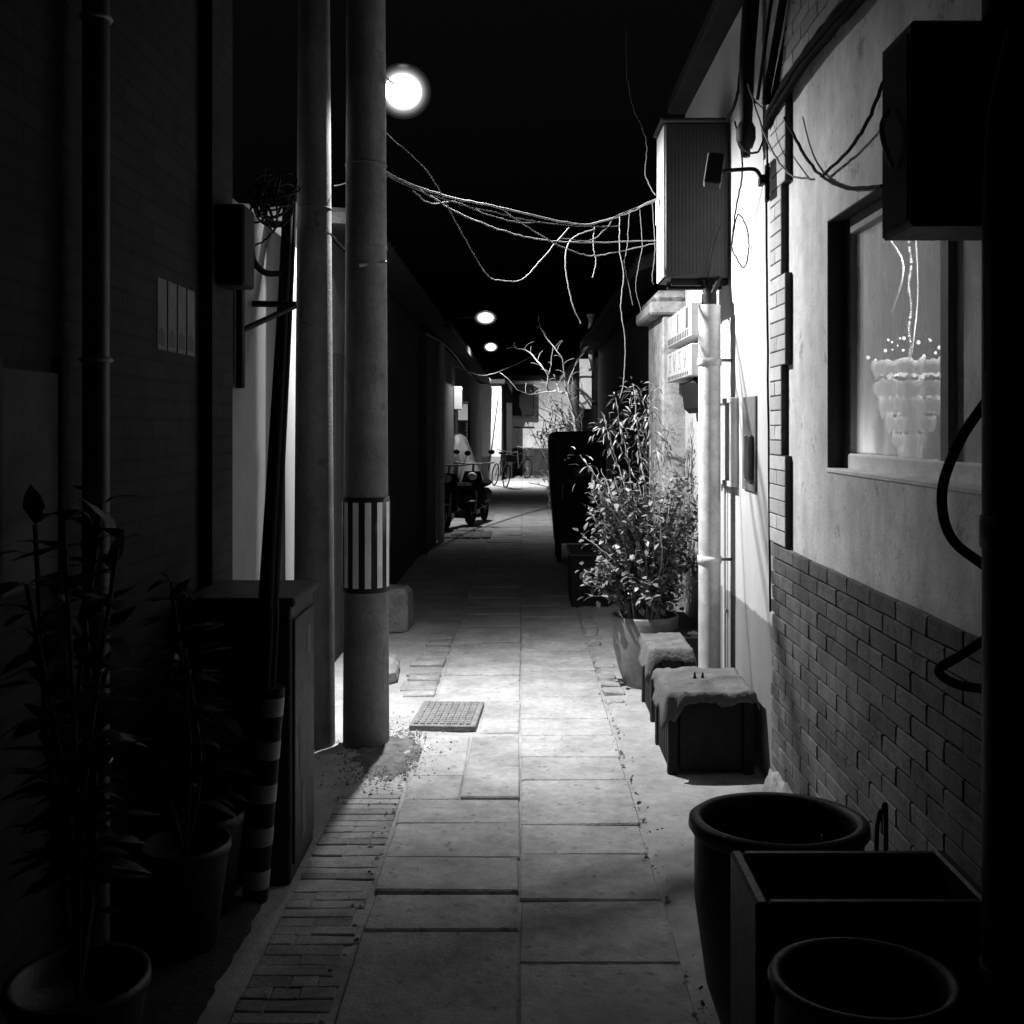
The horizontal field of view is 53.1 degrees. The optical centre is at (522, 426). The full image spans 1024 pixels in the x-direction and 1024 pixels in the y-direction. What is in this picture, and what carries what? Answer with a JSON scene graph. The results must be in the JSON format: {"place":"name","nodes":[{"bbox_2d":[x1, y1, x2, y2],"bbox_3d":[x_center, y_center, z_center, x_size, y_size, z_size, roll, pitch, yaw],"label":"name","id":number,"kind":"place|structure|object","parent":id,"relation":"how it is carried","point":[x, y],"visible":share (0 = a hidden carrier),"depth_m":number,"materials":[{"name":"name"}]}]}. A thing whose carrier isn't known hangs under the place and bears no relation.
{"place":"outdoors","nodes":[
{"label":"outdoors","id":0,"kind":"place"},
{"bbox_2d":[229,527,624,1023],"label":"pavement","id":1,"kind":"structure","parent":0,"point":[318,951],"depth_m":3.41,"materials":[{"name":"grey brick"}]},
{"bbox_2d":[233,0,712,378],"label":"sky","id":2,"kind":"structure","parent":0,"point":[525,106],"materials":[{"name":"black"}]},
{"bbox_2d":[197,476,765,1023],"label":"ground","id":3,"kind":"structure","parent":0,"point":[439,578],"depth_m":4.58,"materials":[{"name":"grey concrete"}]},
{"bbox_2d":[0,0,232,1023],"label":"brick house","id":4,"kind":"structure","parent":3,"relation":"on","point":[171,189],"depth_m":3.19,"materials":[{"name":"brick"}]},
{"bbox_2d":[0,348,66,613],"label":"notice board","id":5,"kind":"object","parent":4,"relation":"attached to","point":[33,428],"visible":0.71,"depth_m":2.51,"materials":[{"name":"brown wood"}]},
{"bbox_2d":[78,0,113,941],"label":"downpipe","id":6,"kind":"object","parent":4,"relation":"attached to","point":[96,19],"visible":0.72,"depth_m":2.73,"materials":[{"name":"grey metal"}]},
{"bbox_2d":[157,277,166,350],"bbox_3d":[-1.218,-0.380,3.458,0.004,0.240,0.085,0,0,0],"label":"notice sheet","id":7,"kind":"object","parent":4,"relation":"attached to","point":[161,314],"visible":1,"depth_m":3.45,"materials":[{"name":"paper"}]},
{"bbox_2d":[167,281,176,352],"bbox_3d":[-1.218,-0.380,3.558,0.004,0.240,0.085,0,0,0],"label":"notice sheet","id":8,"kind":"object","parent":4,"relation":"attached to","point":[171,317],"visible":1,"depth_m":3.55,"materials":[{"name":"paper"}]},
{"bbox_2d":[177,285,185,354],"bbox_3d":[-1.218,-0.380,3.658,0.004,0.240,0.085,0,0,0],"label":"notice sheet","id":9,"kind":"object","parent":4,"relation":"attached to","point":[181,319],"visible":1,"depth_m":3.65,"materials":[{"name":"paper"}]},
{"bbox_2d":[187,289,194,356],"bbox_3d":[-1.218,-0.380,3.757,0.004,0.240,0.085,0,0,0],"label":"notice sheet","id":10,"kind":"object","parent":4,"relation":"attached to","point":[190,323],"visible":1,"depth_m":3.75,"materials":[{"name":"paper"}]},
{"bbox_2d":[216,204,296,387],"bbox_3d":[-1.091,-0.505,4.216,0.201,0.690,0.632,0,0,0],"label":"junction box","id":11,"kind":"object","parent":4,"relation":"attached to","point":[235,247],"visible":1,"depth_m":3.92,"materials":[{"name":"black paint"}]},
{"bbox_2d":[254,249,281,276],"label":"cable","id":12,"kind":"object","parent":11,"relation":"attached to","point":[259,268],"visible":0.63,"depth_m":4.54,"materials":[{"name":"black rubber"}]},
{"bbox_2d":[125,896,260,1023],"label":"soil bed","id":13,"kind":"object","parent":3,"relation":"on","point":[181,992],"visible":0.46,"depth_m":2.97,"materials":[{"name":"black soil"}]},
{"bbox_2d":[0,484,168,1023],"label":"potted plant","id":14,"kind":"object","parent":13,"relation":"on","point":[76,980],"visible":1,"depth_m":2.32,"materials":[{"name":"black plant"}]},
{"bbox_2d":[120,568,243,960],"bbox_3d":[-1.028,1.007,3.105,0.358,1.185,0.350,0,0,0],"label":"potted plant","id":15,"kind":"object","parent":13,"relation":"on","point":[183,885],"visible":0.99,"depth_m":3.07,"materials":[{"name":"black plant"}]},
{"bbox_2d":[136,649,256,917],"bbox_3d":[-1.052,1.149,3.303,0.397,0.901,0.378,0,0,0],"label":"potted plant","id":16,"kind":"object","parent":13,"relation":"on","point":[210,814],"visible":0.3,"depth_m":3.30,"materials":[{"name":"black plant"}]},
{"bbox_2d":[186,580,318,884],"bbox_3d":[-0.985,1.097,3.765,0.390,1.005,0.430,0,0,0],"label":"metal cabinet","id":17,"kind":"object","parent":3,"relation":"on","point":[231,606],"visible":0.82,"depth_m":3.57,"materials":[{"name":"metal"}]},
{"bbox_2d":[233,199,295,579],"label":"plaster house","id":18,"kind":"structure","parent":3,"relation":"on","point":[251,410],"depth_m":4.65,"materials":[{"name":"paint"}]},
{"bbox_2d":[247,165,300,231],"bbox_3d":[-1.093,-1.003,4.502,0.231,0.294,0.207,0,0,0],"label":"cable coil","id":19,"kind":"object","parent":18,"relation":"attached to","point":[260,197],"visible":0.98,"depth_m":4.46,"materials":[{"name":"black rubber"}]},
{"bbox_2d":[242,199,296,904],"bbox_3d":[-1.015,0.256,4.187,0.142,2.694,1.583,0,0,-11],"label":"cable guard","id":20,"kind":"object","parent":3,"relation":"on","point":[269,699],"visible":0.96,"depth_m":3.45,"materials":[{"name":"black rubber"}]},
{"bbox_2d":[294,0,334,749],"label":"utility pole","id":21,"kind":"object","parent":3,"relation":"on","point":[314,534],"visible":0.85,"depth_m":5.10,"materials":[{"name":"concrete"}]},
{"bbox_2d":[239,203,443,660],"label":"old house","id":22,"kind":"structure","parent":3,"relation":"on","point":[411,306],"depth_m":10.03,"materials":[{"name":"tile"}]},
{"bbox_2d":[343,0,389,749],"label":"utility pole","id":23,"kind":"object","parent":3,"relation":"on","point":[366,543],"visible":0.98,"depth_m":5.09,"materials":[{"name":"concrete"}]},
{"bbox_2d":[386,62,420,108],"bbox_3d":[-0.736,-1.853,5.562,0.311,0.303,0.544,0,0,41],"label":"street lamp","id":24,"kind":"object","parent":23,"relation":"attached to","point":[403,91],"visible":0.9,"depth_m":5.58,"materials":[{"name":"white glass"}]},
{"bbox_2d":[386,133,568,281],"bbox_3d":[-0.235,-1.149,5.402,0.992,0.763,0.011,0,0,-12],"label":"cable","id":25,"kind":"object","parent":23,"relation":"attached to","point":[461,231],"visible":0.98,"depth_m":5.39,"materials":[{"name":"rubber"}]},
{"bbox_2d":[387,175,618,226],"bbox_3d":[-0.169,-1.239,5.415,1.417,0.323,0.013,0,0,-12],"label":"cable","id":26,"kind":"object","parent":23,"relation":"attached to","point":[504,214],"visible":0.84,"depth_m":5.43,"materials":[{"name":"grey rubber"}]},
{"bbox_2d":[386,171,655,242],"bbox_3d":[-0.059,-1.186,5.438,1.608,0.397,0.015,0,0,-12],"label":"cable","id":27,"kind":"object","parent":23,"relation":"attached to","point":[521,235],"visible":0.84,"depth_m":5.45,"materials":[{"name":"rubber"}]},
{"bbox_2d":[386,173,656,225],"bbox_3d":[-0.082,-1.250,5.433,1.663,0.334,0.018,0,0,-12],"label":"cable","id":28,"kind":"object","parent":23,"relation":"attached to","point":[491,205],"visible":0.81,"depth_m":5.45,"materials":[{"name":"rubber"}]},
{"bbox_2d":[413,191,539,223],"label":"cable","id":29,"kind":"object","parent":28,"relation":"attached to","point":[476,210],"visible":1,"depth_m":5.40,"materials":[{"name":"black rubber"}]},
{"bbox_2d":[565,229,593,323],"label":"cable","id":30,"kind":"object","parent":28,"relation":"hanging from","point":[566,273],"visible":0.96,"depth_m":5.56,"materials":[{"name":"rubber"}]},
{"bbox_2d":[619,217,625,397],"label":"cable","id":31,"kind":"object","parent":28,"relation":"hanging from","point":[620,305],"visible":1,"depth_m":5.59,"materials":[{"name":"rubber"}]},
{"bbox_2d":[351,736,421,780],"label":"dirt","id":32,"kind":"structure","parent":3,"relation":"on","point":[390,754],"depth_m":4.92,"materials":[{"name":"grey soil"}]},
{"bbox_2d":[389,654,399,683],"bbox_3d":[-0.856,1.558,6.552,0.152,0.162,0.424,0,0,0],"label":"kerb stone","id":33,"kind":"object","parent":3,"relation":"on","point":[394,662],"visible":0.48,"depth_m":6.45,"materials":[{"name":"grey stone"}]},
{"bbox_2d":[389,584,414,632],"bbox_3d":[-1.012,1.448,8.127,0.274,0.384,0.453,0,0,0],"label":"door stone","id":34,"kind":"object","parent":3,"relation":"on","point":[401,613],"visible":0.56,"depth_m":7.92,"materials":[{"name":"grey stone"}]},
{"bbox_2d":[418,319,491,554],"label":"old house","id":35,"kind":"structure","parent":3,"relation":"on","point":[449,335],"depth_m":14.43,"materials":[{"name":"paint"}]},
{"bbox_2d":[454,386,462,409],"bbox_3d":[-1.125,-0.500,17.950,0.146,0.400,0.300,0,0,0],"label":"sign","id":36,"kind":"object","parent":35,"relation":"attached to","point":[458,397],"visible":1,"depth_m":17.80,"materials":[{"name":"white plastic"}]},
{"bbox_2d":[458,402,468,419],"bbox_3d":[-1.099,-0.291,19.015,0.198,0.342,0.030,0,0,0],"label":"projecting sign","id":37,"kind":"object","parent":35,"relation":"attached to","point":[463,414],"visible":0.69,"depth_m":19.00,"materials":[{"name":"grey metal"}]},
{"bbox_2d":[463,397,467,439],"bbox_3d":[-1.174,0.025,21.260,0.048,1.250,1.080,0,0,0],"label":"window shutter","id":38,"kind":"object","parent":35,"relation":"attached to","point":[465,428],"depth_m":20.73,"materials":[{"name":"paint"}]},
{"bbox_2d":[468,404,471,449],"bbox_3d":[-1.179,0.500,23.000,0.039,2.000,1.000,0,0,0],"label":"door","id":39,"kind":"structure","parent":35,"relation":"in","point":[469,405],"depth_m":22.77,"materials":[{"name":"grey wood"}]},
{"bbox_2d":[455,310,492,321],"bbox_3d":[-0.759,-1.853,17.320,0.691,0.258,0.389,0,0,-32],"label":"street lamp","id":40,"kind":"object","parent":35,"relation":"attached to","point":[485,317],"visible":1,"depth_m":17.32,"materials":[{"name":"white glass"}]},
{"bbox_2d":[444,451,476,530],"bbox_3d":[-1.023,0.985,16.191,0.688,1.230,1.449,0,0,20],"label":"electric scooter","id":41,"kind":"object","parent":3,"relation":"on","point":[455,501],"visible":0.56,"depth_m":15.80,"materials":[{"name":"black paint"}]},
{"bbox_2d":[454,434,484,516],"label":"covered goods","id":42,"kind":"object","parent":3,"relation":"on","point":[461,444],"visible":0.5,"depth_m":18.01,"materials":[{"name":"fabric"}]},
{"bbox_2d":[453,449,494,525],"bbox_3d":[-0.742,0.985,16.940,0.688,1.230,1.449,0,0,10],"label":"electric scooter","id":43,"kind":"object","parent":3,"relation":"on","point":[482,496],"visible":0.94,"depth_m":16.53,"materials":[{"name":"black paint"}]},
{"bbox_2d":[475,379,505,480],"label":"white house","id":44,"kind":"structure","parent":3,"relation":"on","point":[492,416],"depth_m":30.30,"materials":[{"name":"paint"}]},
{"bbox_2d":[491,449,516,487],"bbox_3d":[-0.554,1.108,27.221,0.576,0.989,1.655,8,-3,-18],"label":"bicycle","id":45,"kind":"object","parent":3,"relation":"on","point":[508,457],"visible":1,"depth_m":26.85,"materials":[{"name":"black metal"}]},
{"bbox_2d":[503,381,513,478],"bbox_3d":[-0.460,0.125,31.550,0.360,3.050,0.380,0,0,0],"label":"dark post","id":46,"kind":"object","parent":3,"relation":"on","point":[507,416],"visible":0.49,"depth_m":31.40,"materials":[{"name":"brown wood"}]},
{"bbox_2d":[498,375,574,475],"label":"end house","id":47,"kind":"structure","parent":3,"relation":"on","point":[522,412],"depth_m":33.20,"materials":[{"name":"grey paint"}]},
{"bbox_2d":[513,417,533,427],"bbox_3d":[0.040,-0.130,33.170,0.680,0.340,0.040,0,0,0],"label":"window","id":48,"kind":"structure","parent":47,"relation":"in","point":[520,422],"depth_m":33.16,"materials":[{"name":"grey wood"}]},
{"bbox_2d":[501,313,584,430],"bbox_3d":[0.389,-0.195,18.123,1.573,3.708,0.927,0,0,0],"label":"bare tree","id":49,"kind":"object","parent":3,"relation":"on","point":[574,423],"visible":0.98,"depth_m":18.20,"materials":[{"name":"grey plant"}]},
{"bbox_2d":[526,394,592,505],"bbox_3d":[0.697,0.487,19.610,1.358,2.319,0.784,0,0,0],"label":"ivy shrub","id":50,"kind":"object","parent":3,"relation":"on","point":[568,425],"visible":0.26,"depth_m":19.56,"materials":[{"name":"grey plant"}]},
{"bbox_2d":[560,339,608,430],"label":"old house","id":51,"kind":"structure","parent":3,"relation":"on","point":[590,416],"depth_m":21.15,"materials":[{"name":"brick"}]},
{"bbox_2d":[580,359,596,408],"bbox_3d":[1.197,-0.775,18.630,0.324,0.910,0.060,0,0,0],"label":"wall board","id":52,"kind":"object","parent":51,"relation":"attached to","point":[586,402],"depth_m":18.60,"materials":[{"name":"white wood"}]},
{"bbox_2d":[587,314,595,370],"bbox_3d":[1.230,-1.510,18.400,0.160,1.020,0.160,0,0,0],"label":"chimney pipe","id":53,"kind":"object","parent":51,"relation":"attached to","point":[590,317],"visible":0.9,"depth_m":18.36,"materials":[{"name":"plastic"}]},
{"bbox_2d":[566,544,608,607],"bbox_3d":[0.595,1.360,9.385,0.370,0.480,0.730,0,0,0],"label":"box","id":54,"kind":"object","parent":3,"relation":"on","point":[587,555],"visible":0.63,"depth_m":9.05,"materials":[{"name":"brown wood"}]},
{"bbox_2d":[580,251,684,559],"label":"old house","id":55,"kind":"structure","parent":3,"relation":"on","point":[606,324],"depth_m":11.03,"materials":[{"name":"concrete"}]},
{"bbox_2d":[567,376,697,666],"bbox_3d":[0.667,0.641,6.450,0.846,1.919,0.800,0,0,0],"label":"potted plant","id":56,"kind":"object","parent":3,"relation":"on","point":[687,628],"visible":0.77,"depth_m":6.49,"materials":[{"name":"grey plant"}]},
{"bbox_2d":[572,465,697,688],"bbox_3d":[0.719,0.912,6.320,0.831,1.376,0.747,0,0,0],"label":"potted plant","id":57,"kind":"object","parent":3,"relation":"on","point":[635,583],"visible":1,"depth_m":6.21,"materials":[{"name":"grey plant"}]},
{"bbox_2d":[636,291,685,611],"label":"gate pier","id":58,"kind":"structure","parent":3,"relation":"on","point":[659,308],"depth_m":6.97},
{"bbox_2d":[638,632,696,721],"bbox_3d":[0.790,1.393,5.715,0.285,0.413,0.509,0,0,0],"label":"stool","id":59,"kind":"object","parent":3,"relation":"on","point":[671,650],"visible":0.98,"depth_m":5.52,"materials":[{"name":"grey fabric"}]},
{"bbox_2d":[650,666,759,774],"bbox_3d":[0.850,1.401,4.903,0.455,0.398,0.539,0,0,0],"label":"stool","id":60,"kind":"object","parent":3,"relation":"on","point":[706,722],"visible":0.98,"depth_m":4.68,"materials":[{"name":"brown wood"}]},
{"bbox_2d":[667,0,774,776],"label":"white house","id":61,"kind":"structure","parent":3,"relation":"on","point":[706,85],"depth_m":5.17,"materials":[{"name":"paint"}]},
{"bbox_2d":[667,343,697,382],"bbox_3d":[1.037,-0.390,6.415,0.134,0.190,0.970,0,0,0],"label":"sign box","id":62,"kind":"object","parent":61,"relation":"attached to","point":[682,366],"visible":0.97,"depth_m":6.23,"materials":[{"name":"white plastic"}]},
{"bbox_2d":[667,302,701,348],"bbox_3d":[1.037,-0.625,6.415,0.135,0.200,0.970,0,0,0],"label":"sign box","id":63,"kind":"object","parent":61,"relation":"attached to","point":[682,327],"visible":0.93,"depth_m":6.23,"materials":[{"name":"white plastic"}]},
{"bbox_2d":[682,378,697,413],"bbox_3d":[1.049,-0.184,6.248,0.122,0.209,0.526,0,0,0],"label":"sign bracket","id":64,"kind":"object","parent":61,"relation":"attached to","point":[690,394],"visible":0.64,"depth_m":6.14,"materials":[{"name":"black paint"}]},
{"bbox_2d":[653,118,729,289],"bbox_3d":[0.919,-1.202,5.605,0.369,0.885,0.320,0,0,0],"label":"meter cabinet","id":65,"kind":"object","parent":61,"relation":"attached to","point":[692,212],"visible":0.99,"depth_m":5.46,"materials":[{"name":"grey metal"}]},
{"bbox_2d":[498,206,655,256],"bbox_3d":[0.297,-1.043,5.514,0.878,0.252,0.011,0,0,-12],"label":"cable","id":66,"kind":"object","parent":65,"relation":"attached to","point":[572,250],"visible":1,"depth_m":5.51,"materials":[{"name":"rubber"}]},
{"bbox_2d":[625,28,655,194],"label":"cable","id":67,"kind":"object","parent":65,"relation":"attached to","point":[636,114],"visible":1,"depth_m":5.75,"materials":[{"name":"black rubber"}]},
{"bbox_2d":[697,276,731,667],"bbox_3d":[0.989,0.396,5.428,0.167,2.408,0.189,0,0,-34],"label":"drainpipe","id":68,"kind":"object","parent":61,"relation":"attached to","point":[710,360],"visible":0.95,"depth_m":5.35,"materials":[{"name":"plastic"}]},
{"bbox_2d":[723,485,727,667],"bbox_3d":[1.091,0.950,5.515,0.025,1.300,0.030,0,0,0],"label":"conduit","id":69,"kind":"object","parent":61,"relation":"attached to","point":[725,610],"visible":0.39,"depth_m":5.51,"materials":[{"name":"grey metal"}]},
{"bbox_2d":[721,397,737,486],"bbox_3d":[1.083,0.080,5.470,0.042,0.460,0.460,0,0,0],"label":"framed board","id":70,"kind":"object","parent":61,"relation":"attached to","point":[729,442],"visible":0.56,"depth_m":5.26,"materials":[{"name":"white metal"}]},
{"bbox_2d":[726,31,740,121],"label":"cable","id":71,"kind":"object","parent":61,"relation":"attached to","point":[733,106],"visible":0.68,"depth_m":4.95,"materials":[{"name":"black rubber"}]},
{"bbox_2d":[731,214,749,267],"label":"cable","id":72,"kind":"object","parent":61,"relation":"attached to","point":[748,242],"visible":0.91,"depth_m":4.97,"materials":[{"name":"black rubber"}]},
{"bbox_2d":[736,0,759,157],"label":"cable gland","id":73,"kind":"object","parent":61,"relation":"attached to","point":[746,132],"visible":0.94,"depth_m":4.69,"materials":[{"name":"black paint"}]},
{"bbox_2d":[731,121,742,244],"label":"cable","id":74,"kind":"object","parent":73,"relation":"hanging from","point":[738,192],"visible":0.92,"depth_m":4.81,"materials":[{"name":"black rubber"}]},
{"bbox_2d":[742,395,756,492],"bbox_3d":[1.086,0.082,4.959,0.037,0.458,0.281,0,0,0],"label":"bell panel","id":75,"kind":"object","parent":61,"relation":"attached to","point":[749,443],"visible":1,"depth_m":4.87,"materials":[{"name":"metal"}]},
{"bbox_2d":[688,792,870,1023],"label":"clay pot","id":76,"kind":"object","parent":3,"relation":"on","point":[722,827],"visible":0.49,"depth_m":2.70,"materials":[{"name":"ceramic"}]},
{"bbox_2d":[731,851,980,1023],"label":"square planter","id":77,"kind":"object","parent":3,"relation":"on","point":[928,903],"visible":0.76,"depth_m":2.18,"materials":[{"name":"ceramic"}]},
{"bbox_2d":[767,937,963,1023],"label":"clay pot","id":78,"kind":"object","parent":3,"relation":"on","point":[840,980],"visible":1,"depth_m":1.95,"materials":[{"name":"ceramic"}]},
{"bbox_2d":[761,0,980,886],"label":"brick house","id":79,"kind":"structure","parent":3,"relation":"on","point":[876,596],"depth_m":3.54,"materials":[{"name":"grey paint"}]},
{"bbox_2d":[703,152,769,201],"bbox_3d":[0.945,-1.095,4.531,0.288,0.230,0.106,0,0,12],"label":"flood light","id":80,"kind":"object","parent":79,"relation":"attached to","point":[715,170],"visible":1,"depth_m":4.50,"materials":[{"name":"black paint"}]},
{"bbox_2d":[756,0,772,99],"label":"conduit","id":81,"kind":"object","parent":79,"relation":"attached to","point":[770,5],"visible":1,"depth_m":4.24,"materials":[{"name":"black paint"}]},
{"bbox_2d":[765,131,770,611],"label":"cable","id":82,"kind":"object","parent":79,"relation":"attached to","point":[767,318],"visible":0.98,"depth_m":4.47,"materials":[{"name":"black rubber"}]},
{"bbox_2d":[761,0,786,104],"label":"conduit","id":83,"kind":"object","parent":79,"relation":"attached to","point":[775,44],"visible":0.94,"depth_m":4.23,"materials":[{"name":"black paint"}]},
{"bbox_2d":[769,24,785,103],"bbox_3d":[1.085,-1.551,4.240,0.039,0.410,0.277,0,0,-9],"label":"conduit","id":84,"kind":"object","parent":79,"relation":"attached to","point":[776,83],"visible":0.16,"depth_m":4.27,"materials":[{"name":"black paint"}]},
{"bbox_2d":[747,84,811,179],"bbox_3d":[1.032,-1.226,4.200,0.037,0.594,0.696,0,0,-7],"label":"cable","id":85,"kind":"object","parent":79,"relation":"attached to","point":[780,164],"visible":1,"depth_m":4.28,"materials":[{"name":"black rubber"}]},
{"bbox_2d":[763,0,853,124],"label":"cable","id":86,"kind":"object","parent":79,"relation":"attached to","point":[836,16],"visible":0.93,"depth_m":3.70,"materials":[{"name":"black rubber"}]},
{"bbox_2d":[779,0,845,86],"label":"cable","id":87,"kind":"object","parent":79,"relation":"attached to","point":[835,10],"visible":0.29,"depth_m":3.60,"materials":[{"name":"black rubber"}]},
{"bbox_2d":[761,0,865,132],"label":"cable","id":88,"kind":"object","parent":79,"relation":"attached to","point":[844,18],"visible":0.96,"depth_m":3.73,"materials":[{"name":"black rubber"}]},
{"bbox_2d":[783,116,881,190],"bbox_3d":[1.074,-0.975,3.576,0.038,0.515,0.995,0,0,-2],"label":"cable","id":89,"kind":"object","parent":79,"relation":"attached to","point":[811,164],"visible":0.99,"depth_m":3.70,"materials":[{"name":"black rubber"}]},
{"bbox_2d":[820,81,881,176],"bbox_3d":[1.065,-0.954,3.325,0.017,0.119,0.726,0,0,2],"label":"cable","id":90,"kind":"object","parent":79,"relation":"attached to","point":[863,128],"visible":0.92,"depth_m":3.20,"materials":[{"name":"black rubber"}]},
{"bbox_2d":[889,241,903,312],"bbox_3d":[1.608,-0.645,4.400,0.064,0.315,0.012,0,0,0],"label":"cord","id":91,"kind":"object","parent":79,"relation":"hanging from","point":[901,280],"visible":0.92,"depth_m":4.40,"materials":[{"name":"plastic"}]},
{"bbox_2d":[866,241,939,457],"bbox_3d":[1.743,-0.406,4.598,0.352,1.158,0.348,0,0,0],"label":"chandelier","id":92,"kind":"object","parent":79,"relation":"hanging from","point":[921,368],"visible":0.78,"depth_m":4.52,"materials":[{"name":"white glass"}]},
{"bbox_2d":[826,188,980,495],"bbox_3d":[1.152,-0.287,3.020,0.119,0.904,1.338,0,0,0],"label":"window","id":93,"kind":"structure","parent":79,"relation":"in","point":[846,445],"depth_m":3.41,"materials":[{"name":"paint"}]},
{"bbox_2d":[879,20,980,240],"bbox_3d":[0.886,-0.568,1.988,0.385,0.385,0.164,0,0,0],"label":"wall box","id":94,"kind":"object","parent":79,"relation":"attached to","point":[930,130],"visible":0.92,"depth_m":1.91,"materials":[{"name":"black paint"}]},
{"bbox_2d":[883,33,907,231],"bbox_3d":[0.723,-0.565,1.990,0.003,0.350,0.130,0,0,0],"label":"door","id":95,"kind":"structure","parent":94,"relation":"in","point":[895,63],"depth_m":1.98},
{"bbox_2d":[934,636,980,692],"bbox_3d":[0.922,0.487,2.142,0.025,0.129,0.124,0,0,-43],"label":"hose","id":96,"kind":"object","parent":79,"relation":"attached to","point":[958,656],"visible":0.79,"depth_m":2.14,"materials":[{"name":"black rubber"}]},
{"bbox_2d":[936,400,980,568],"bbox_3d":[0.918,0.118,2.137,0.037,0.365,0.121,0,0,-37],"label":"hose","id":97,"kind":"object","parent":79,"relation":"attached to","point":[951,537],"visible":0.83,"depth_m":2.15,"materials":[{"name":"black rubber"}]},
{"bbox_2d":[979,0,1023,1023],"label":"downpipe","id":98,"kind":"object","parent":79,"relation":"attached to","point":[1001,957],"visible":0.99,"depth_m":1.80,"materials":[{"name":"black metal"}]},
{"bbox_2d":[874,802,887,850],"bbox_3d":[0.921,1.283,2.630,0.050,0.634,0.016,0,0,-38],"label":"bent handle","id":99,"kind":"object","parent":3,"relation":"on","point":[883,809],"visible":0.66,"depth_m":2.63,"materials":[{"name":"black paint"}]},
{"bbox_2d":[334,476,697,1023],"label":"path","id":100,"kind":"structure","parent":0,"point":[437,944],"depth_m":3.81,"materials":[{"name":"stone"}]},
{"bbox_2d":[409,701,483,731],"bbox_3d":[-0.410,1.589,5.640,0.350,0.050,0.520,0,0,3],"label":"manhole cover","id":101,"kind":"object","parent":100,"relation":"on","point":[454,716],"visible":1,"depth_m":5.54,"materials":[{"name":"metal"}]},
{"bbox_2d":[512,446,534,477],"bbox_3d":[-0.089,1.104,32.016,0.576,0.989,1.655,5,-2,-28],"label":"bicycle","id":102,"kind":"object","parent":100,"relation":"on","point":[529,453],"visible":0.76,"depth_m":31.61,"materials":[{"name":"black metal"}]},
{"bbox_2d":[314,475,737,1023],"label":"rubble","id":103,"kind":"object","parent":100,"relation":"on","point":[377,858],"visible":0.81,"depth_m":4.74,"materials":[{"name":"grey gravel"}]},
{"bbox_2d":[548,431,605,561],"bbox_3d":[0.650,0.825,12.409,0.680,1.550,0.682,0,0,0],"label":"tall cabinet","id":104,"kind":"object","parent":100,"relation":"on","point":[569,509],"visible":0.77,"depth_m":12.10,"materials":[{"name":"black paint"}]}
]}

